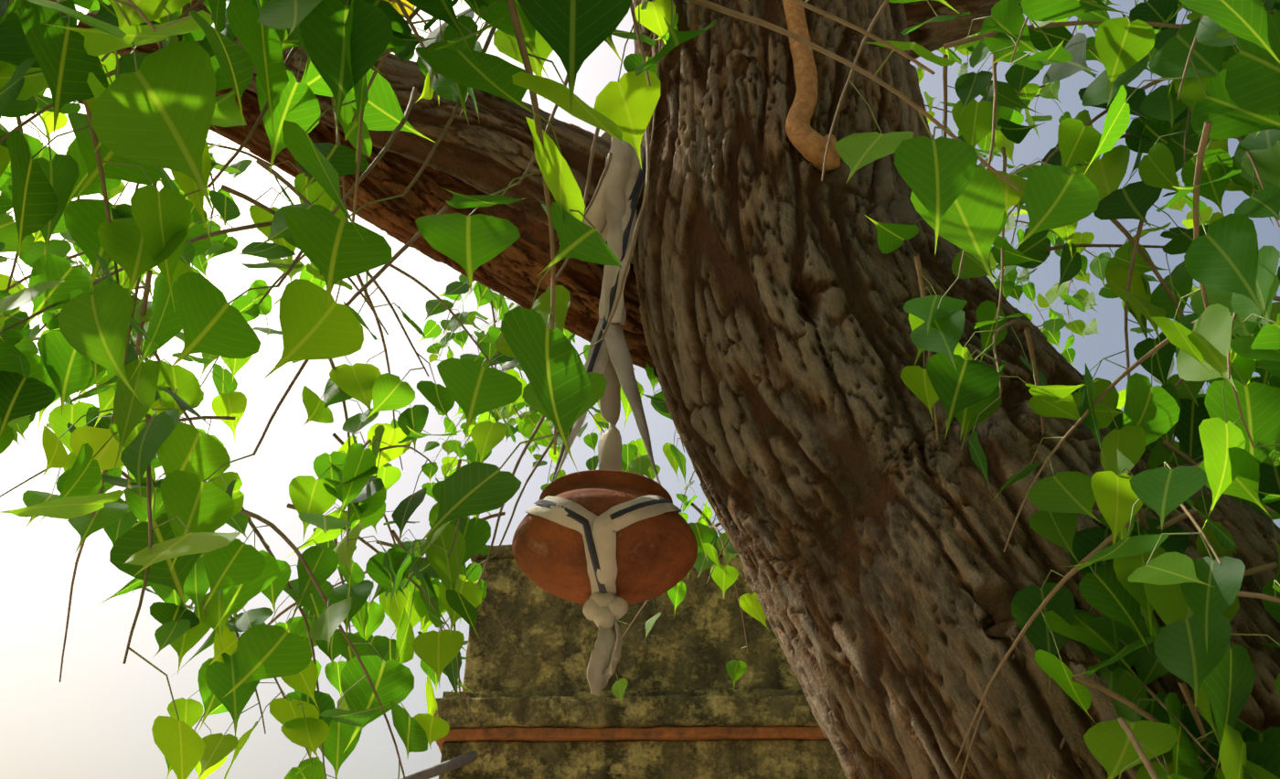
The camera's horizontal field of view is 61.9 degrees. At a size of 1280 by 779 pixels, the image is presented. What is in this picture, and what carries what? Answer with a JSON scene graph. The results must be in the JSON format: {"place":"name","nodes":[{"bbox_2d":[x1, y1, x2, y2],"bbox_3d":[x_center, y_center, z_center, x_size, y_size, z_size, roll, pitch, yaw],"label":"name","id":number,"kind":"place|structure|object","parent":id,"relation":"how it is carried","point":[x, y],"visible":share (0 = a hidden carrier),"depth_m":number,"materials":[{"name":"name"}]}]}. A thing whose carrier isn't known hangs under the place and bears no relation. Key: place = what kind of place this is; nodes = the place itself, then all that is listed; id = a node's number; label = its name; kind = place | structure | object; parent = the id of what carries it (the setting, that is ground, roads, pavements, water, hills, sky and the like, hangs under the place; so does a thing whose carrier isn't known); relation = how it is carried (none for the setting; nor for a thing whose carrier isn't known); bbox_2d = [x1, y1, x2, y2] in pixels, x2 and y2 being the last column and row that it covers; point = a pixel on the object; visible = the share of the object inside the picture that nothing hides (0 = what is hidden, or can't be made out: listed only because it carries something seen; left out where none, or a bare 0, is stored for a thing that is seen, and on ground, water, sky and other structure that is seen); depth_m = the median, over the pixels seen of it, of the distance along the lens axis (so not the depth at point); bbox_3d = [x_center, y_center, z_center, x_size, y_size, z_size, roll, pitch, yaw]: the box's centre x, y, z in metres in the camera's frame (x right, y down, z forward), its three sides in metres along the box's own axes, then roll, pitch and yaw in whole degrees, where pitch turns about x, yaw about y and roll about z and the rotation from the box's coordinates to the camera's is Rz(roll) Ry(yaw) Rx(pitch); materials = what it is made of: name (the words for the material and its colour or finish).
{"place":"outdoors","nodes":[
{"label":"outdoors","id":0,"kind":"place"},
{"bbox_2d":[442,689,804,697],"bbox_3d":[2.643,1.399,4.673,6.959,0.045,0.485,-1,-35,1],"label":"stone ledge","id":1,"kind":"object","parent":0,"point":[745,693],"depth_m":4.52,"materials":[{"name":"brown stone"}]},
{"bbox_2d":[433,694,819,745],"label":"stone slab","id":2,"kind":"structure","parent":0,"point":[637,711],"depth_m":4.43,"materials":[{"name":"stone"}]},
{"bbox_2d":[462,556,801,691],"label":"parapet wall","id":3,"kind":"structure","parent":0,"point":[698,642],"depth_m":4.71,"materials":[{"name":"stone"}]},
{"bbox_2d":[470,544,739,563],"bbox_3d":[2.664,0.825,5.073,6.919,0.077,0.434,-1,-35,1],"label":"wall parapet cap","id":4,"kind":"object","parent":3,"relation":"on","point":[505,551],"depth_m":4.95,"materials":[{"name":"brown stone"}]},
{"bbox_2d":[436,725,828,753],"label":"ledge trim","id":5,"kind":"structure","parent":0,"point":[604,734],"depth_m":4.41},
{"bbox_2d":[0,0,1279,778],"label":"tree","id":6,"kind":"object","parent":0,"point":[156,115],"depth_m":1.71,"materials":[{"name":"green plant"}]},
{"bbox_2d":[76,12,658,377],"bbox_3d":[-0.570,-0.430,2.883,1.909,0.725,0.371,10,-36,-14],"label":"tree limb","id":7,"kind":"object","parent":6,"relation":"attached to","point":[514,271],"visible":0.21,"depth_m":2.86,"materials":[{"name":"brown plant"}]},
{"bbox_2d":[482,203,631,265],"bbox_3d":[-0.215,-0.393,2.957,0.545,0.225,0.222,15,-38,-20],"label":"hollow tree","id":8,"kind":"object","parent":7,"relation":"attached to","point":[532,230],"visible":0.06,"depth_m":2.87,"materials":[{"name":"brown wood"}]},
{"bbox_2d":[525,131,681,696],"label":"cloth pot straps","id":9,"kind":"object","parent":7,"relation":"hanging from","point":[607,215],"visible":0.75,"depth_m":2.52,"materials":[{"name":"fabric"}]},
{"bbox_2d":[512,469,697,605],"bbox_3d":[-0.074,0.336,2.276,0.395,0.216,0.389,1,-35,-2],"label":"clay pot","id":10,"kind":"object","parent":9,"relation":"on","point":[656,555],"visible":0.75,"depth_m":2.17,"materials":[{"name":"ceramic"}]},
{"bbox_2d":[582,591,628,628],"bbox_3d":[-0.071,0.454,2.192,0.094,0.086,0.062,1,-35,-2],"label":"knot","id":11,"kind":"object","parent":9,"relation":"attached to","point":[604,610],"visible":1,"depth_m":2.17,"materials":[{"name":"fabric"}]},
{"bbox_2d":[92,0,644,264],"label":"tree limb","id":12,"kind":"object","parent":6,"relation":"attached to","point":[490,151],"visible":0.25,"depth_m":2.69,"materials":[{"name":"brown plant"}]},
{"bbox_2d":[533,148,671,593],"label":"dark pot straps","id":13,"kind":"object","parent":6,"relation":"attached to","point":[634,197],"visible":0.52,"depth_m":2.36,"materials":[{"name":"fabric"}]},
{"bbox_2d":[0,0,1279,778],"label":"tree petioles","id":14,"kind":"object","parent":6,"relation":"attached to","point":[118,3],"visible":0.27,"depth_m":1.51,"materials":[{"name":"green plant"}]},
{"bbox_2d":[782,0,840,171],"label":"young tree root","id":15,"kind":"object","parent":6,"relation":"attached to","point":[808,142],"visible":0.94,"depth_m":2.48,"materials":[{"name":"brown wood"}]},
{"bbox_2d":[903,0,1023,58],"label":"tree branch","id":16,"kind":"object","parent":6,"relation":"attached to","point":[931,37],"visible":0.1,"depth_m":3.26,"materials":[{"name":"brown plant"}]},
{"bbox_2d":[0,0,1279,778],"label":"sky","id":17,"kind":"structure","parent":0,"point":[96,722],"materials":[{"name":"white"}]},
{"label":"ground","id":18,"kind":"structure","parent":0,"visible":0},
{"bbox_2d":[438,739,847,778],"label":"wall","id":19,"kind":"structure","parent":18,"relation":"on","point":[766,759],"depth_m":4.38,"materials":[{"name":"stone"}]},
{"bbox_2d":[399,750,477,778],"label":"pole","id":20,"kind":"object","parent":19,"relation":"attached to","point":[448,765],"depth_m":4.25,"materials":[{"name":"grey metal"}]}
]}

